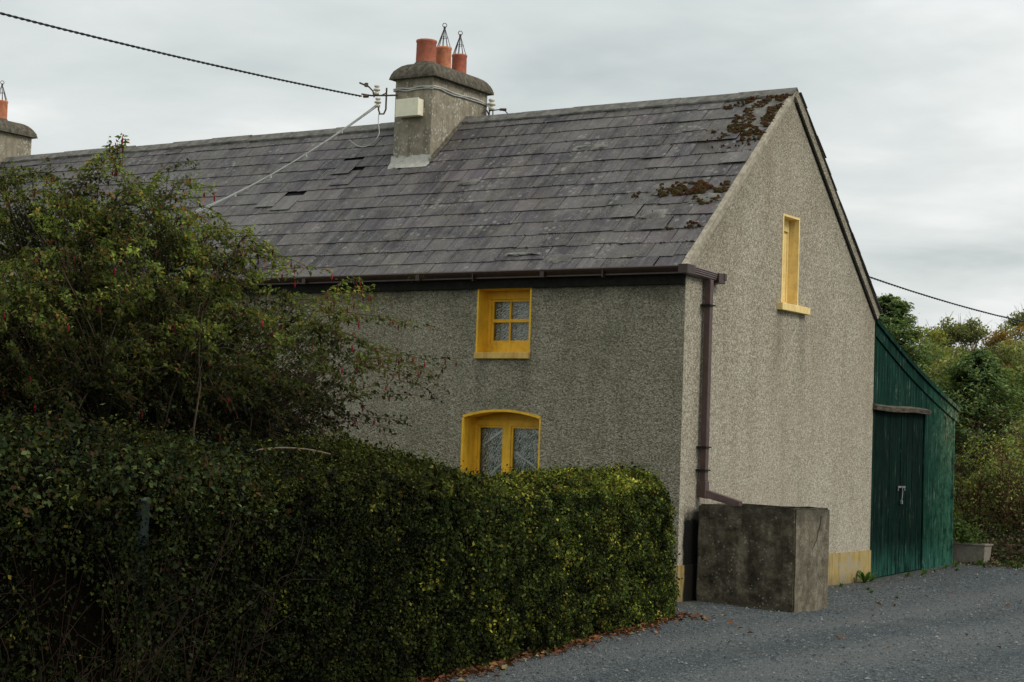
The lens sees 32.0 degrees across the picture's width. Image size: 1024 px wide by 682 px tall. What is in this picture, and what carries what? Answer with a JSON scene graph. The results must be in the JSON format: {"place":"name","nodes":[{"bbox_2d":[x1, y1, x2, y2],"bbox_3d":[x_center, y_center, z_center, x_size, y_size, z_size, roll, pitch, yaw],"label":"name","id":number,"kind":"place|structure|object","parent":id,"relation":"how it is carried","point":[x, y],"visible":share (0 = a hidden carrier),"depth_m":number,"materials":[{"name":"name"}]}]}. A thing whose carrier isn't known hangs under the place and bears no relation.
{"place":"outdoors","nodes":[
{"label":"outdoors","id":0,"kind":"place"},
{"bbox_2d":[0,0,1023,354],"label":"sky","id":1,"kind":"structure","parent":0,"point":[915,108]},
{"bbox_2d":[433,563,1023,681],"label":"gravel lane","id":2,"kind":"structure","parent":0,"point":[736,672],"depth_m":17.61,"materials":[{"name":"grey gravel"}]},
{"bbox_2d":[129,497,150,680],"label":"marker post","id":3,"kind":"object","parent":2,"relation":"on","point":[143,531],"visible":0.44,"depth_m":10.17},
{"bbox_2d":[397,574,1009,681],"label":"fallen leaves","id":4,"kind":"object","parent":2,"relation":"on","point":[460,673],"visible":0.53,"depth_m":16.00,"materials":[{"name":"brown plant"}]},
{"bbox_2d":[853,570,874,582],"bbox_3d":[5.294,3.551,26.898,0.388,0.189,0.290,4,-4,-30],"label":"weed","id":5,"kind":"object","parent":2,"relation":"on","point":[863,578],"visible":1,"depth_m":26.87,"materials":[{"name":"green plant"}]},
{"bbox_2d":[868,574,878,581],"bbox_3d":[5.479,3.603,27.197,0.222,0.124,0.188,0,-4,33],"label":"weed","id":6,"kind":"object","parent":2,"relation":"on","point":[871,579],"visible":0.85,"depth_m":27.19,"materials":[{"name":"green plant"}]},
{"bbox_2d":[954,472,1011,528],"bbox_3d":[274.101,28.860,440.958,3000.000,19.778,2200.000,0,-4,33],"label":"ground","id":7,"kind":"structure","parent":0,"point":[965,502],"depth_m":50.00,"materials":[{"name":"green plant"}]},
{"bbox_2d":[0,388,336,681],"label":"bramble thicket","id":8,"kind":"object","parent":7,"relation":"on","point":[126,486],"visible":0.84,"depth_m":9.87,"materials":[{"name":"green plant"}]},
{"bbox_2d":[0,133,461,457],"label":"fuchsia bush","id":9,"kind":"object","parent":7,"relation":"on","point":[103,322],"visible":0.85,"depth_m":14.60,"materials":[{"name":"green plant"}]},
{"bbox_2d":[0,396,683,681],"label":"hedge","id":10,"kind":"object","parent":7,"relation":"on","point":[415,567],"visible":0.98,"depth_m":12.45,"materials":[{"name":"green plant"}]},
{"bbox_2d":[247,447,330,456],"bbox_3d":[-1.649,0.856,13.030,0.790,0.166,0.031,5,-5,-40],"label":"bent stem","id":11,"kind":"object","parent":10,"relation":"attached to","point":[295,448],"visible":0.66,"depth_m":13.07,"materials":[{"name":"plant"}]},
{"bbox_2d":[0,23,882,601],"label":"cottage","id":12,"kind":"structure","parent":7,"relation":"on","point":[680,293],"depth_m":24.81,"materials":[{"name":"grey concrete"}]},
{"bbox_2d":[359,82,397,114],"bbox_3d":[-2.095,-3.798,27.942,0.662,0.534,0.113,0,-4,26],"label":"insulator bracket","id":13,"kind":"object","parent":12,"relation":"attached to","point":[376,89],"visible":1,"depth_m":27.92,"materials":[{"name":"white ceramic"}]},
{"bbox_2d":[0,12,361,96],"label":"overhead cable","id":14,"kind":"object","parent":13,"relation":"attached to","point":[105,39],"visible":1,"depth_m":23.40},
{"bbox_2d":[151,105,376,233],"bbox_3d":[-4.872,-2.294,28.156,5.489,3.002,0.245,1,-4,9],"label":"service cable","id":15,"kind":"object","parent":13,"relation":"attached to","point":[306,153],"visible":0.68,"depth_m":27.97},
{"bbox_2d":[349,114,379,146],"bbox_3d":[-2.278,-3.308,28.045,0.159,0.568,0.775,5,-4,-38],"label":"loose cable","id":16,"kind":"object","parent":13,"relation":"hanging from","point":[374,140],"visible":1,"depth_m":27.86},
{"bbox_2d":[482,99,507,114],"bbox_3d":[-0.259,-3.711,28.666,0.425,0.357,0.129,2,-4,7],"label":"insulator bracket","id":17,"kind":"object","parent":12,"relation":"attached to","point":[491,104],"visible":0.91,"depth_m":28.64,"materials":[{"name":"white ceramic"}]},
{"bbox_2d":[870,277,1023,321],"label":"overhead cable","id":18,"kind":"object","parent":17,"relation":"attached to","point":[945,301],"visible":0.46,"depth_m":40.75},
{"bbox_2d":[460,409,540,477],"bbox_3d":[-0.077,1.658,23.822,1.317,1.480,0.437,0,-4,33],"label":"window","id":19,"kind":"structure","parent":12,"relation":"in","point":[510,437],"depth_m":24.04,"materials":[{"name":"yellow paint"}]},
{"bbox_2d":[474,288,531,358],"bbox_3d":[-0.031,-0.227,23.940,0.864,0.950,0.408,0,-4,33],"label":"window","id":20,"kind":"structure","parent":12,"relation":"in","point":[503,323],"depth_m":24.09,"materials":[{"name":"yellow paint"}]},
{"bbox_2d":[777,213,809,314],"bbox_3d":[3.887,-1.075,25.117,0.285,1.350,0.945,0,-4,33],"label":"window","id":21,"kind":"structure","parent":12,"relation":"in","point":[791,224],"depth_m":25.26,"materials":[{"name":"beige paint"}]},
{"bbox_2d":[697,503,829,612],"bbox_3d":[3.163,2.753,22.499,1.346,1.376,1.081,0,-4,33],"label":"water tank","id":22,"kind":"object","parent":7,"relation":"on","point":[768,557],"visible":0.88,"depth_m":22.07,"materials":[{"name":"concrete"}]},
{"bbox_2d":[870,319,960,577],"bbox_3d":[4.945,1.806,30.274,4.160,4.054,3.950,0,-4,33],"label":"lean to shed","id":23,"kind":"object","parent":7,"relation":"on","point":[916,410],"visible":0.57,"depth_m":28.91,"materials":[{"name":"green wood"}]},
{"bbox_2d":[871,409,901,576],"bbox_3d":[5.861,2.386,28.104,0.025,2.628,1.261,0,-4,33],"label":"door","id":24,"kind":"structure","parent":23,"relation":"in","point":[887,425],"depth_m":28.11,"materials":[{"name":"green wood"}]},
{"bbox_2d":[898,412,923,572],"bbox_3d":[6.484,2.448,29.063,0.024,2.590,0.986,0,-4,33],"label":"door","id":25,"kind":"structure","parent":23,"relation":"in","point":[910,512],"depth_m":29.05,"materials":[{"name":"green wood"}]},
{"bbox_2d":[904,320,955,377],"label":"broadleaf tree","id":26,"kind":"object","parent":7,"relation":"on","point":[936,336],"visible":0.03,"depth_m":51.99,"materials":[{"name":"green plant"}]},
{"bbox_2d":[877,293,1006,477],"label":"conifer tree","id":27,"kind":"object","parent":7,"relation":"on","point":[896,323],"visible":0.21,"depth_m":41.50,"materials":[{"name":"green plant"}]},
{"bbox_2d":[918,311,965,363],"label":"broadleaf tree","id":28,"kind":"object","parent":7,"relation":"on","point":[946,328],"visible":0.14,"depth_m":55.92,"materials":[{"name":"green plant"}]},
{"bbox_2d":[915,341,1008,506],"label":"broadleaf tree","id":29,"kind":"object","parent":7,"relation":"on","point":[954,356],"visible":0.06,"depth_m":46.83,"materials":[{"name":"green plant"}]},
{"bbox_2d":[940,312,991,493],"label":"broadleaf tree","id":30,"kind":"object","parent":7,"relation":"on","point":[968,332],"visible":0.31,"depth_m":55.97,"materials":[{"name":"green plant"}]},
{"bbox_2d":[952,542,992,563],"bbox_3d":[7.744,3.701,31.063,1.120,0.405,0.420,0,-4,33],"label":"planter trough","id":31,"kind":"object","parent":7,"relation":"on","point":[966,552],"visible":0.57,"depth_m":30.78,"materials":[{"name":"concrete"}]},
{"bbox_2d":[953,504,1003,543],"bbox_3d":[7.742,3.185,31.045,1.719,0.722,0.940,0,-4,33],"label":"potted plant","id":32,"kind":"object","parent":31,"relation":"in","point":[960,536],"visible":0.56,"depth_m":30.88,"materials":[{"name":"green plant"}]},
{"bbox_2d":[927,348,1023,519],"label":"conifer tree","id":33,"kind":"object","parent":7,"relation":"on","point":[985,378],"visible":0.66,"depth_m":41.75,"materials":[{"name":"green plant"}]},
{"bbox_2d":[937,341,1018,502],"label":"broadleaf tree","id":34,"kind":"object","parent":7,"relation":"on","point":[1003,370],"depth_m":49.89,"materials":[{"name":"green plant"}]},
{"bbox_2d":[942,328,1023,502],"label":"broadleaf tree","id":35,"kind":"object","parent":7,"relation":"on","point":[1015,352],"visible":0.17,"depth_m":45.71,"materials":[{"name":"green plant"}]},
{"bbox_2d":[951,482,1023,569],"bbox_3d":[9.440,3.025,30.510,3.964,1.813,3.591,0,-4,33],"label":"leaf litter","id":36,"kind":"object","parent":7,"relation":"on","point":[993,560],"visible":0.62,"depth_m":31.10,"materials":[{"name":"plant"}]},
{"bbox_2d":[953,527,1023,563],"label":"earth bank","id":37,"kind":"structure","parent":7,"relation":"on","point":[1002,547],"depth_m":31.13,"materials":[{"name":"green plant"}]},
{"bbox_2d":[953,418,1023,541],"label":"overgrown hedge","id":38,"kind":"object","parent":37,"relation":"on","point":[995,477],"visible":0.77,"depth_m":31.82,"materials":[{"name":"green plant"}]},
{"bbox_2d":[966,404,1023,526],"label":"leafy shrub","id":39,"kind":"object","parent":7,"relation":"on","point":[1018,428],"visible":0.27,"depth_m":36.51,"materials":[{"name":"green plant"}]},
{"bbox_2d":[967,321,1023,366],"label":"broadleaf tree","id":40,"kind":"object","parent":7,"relation":"on","point":[1002,336],"visible":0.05,"depth_m":54.13,"materials":[{"name":"green plant"}]},
{"bbox_2d":[970,371,1023,472],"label":"conifer tree","id":41,"kind":"object","parent":7,"relation":"on","point":[1019,382],"visible":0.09,"depth_m":44.04,"materials":[{"name":"green plant"}]},
{"bbox_2d":[985,305,1023,349],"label":"broadleaf tree","id":42,"kind":"object","parent":7,"relation":"on","point":[1014,322],"visible":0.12,"depth_m":55.14,"materials":[{"name":"green plant"}]},
{"bbox_2d":[1004,314,1023,373],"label":"broadleaf tree","id":43,"kind":"object","parent":7,"relation":"on","point":[1019,330],"visible":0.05,"depth_m":52.00,"materials":[{"name":"green plant"}]}
]}

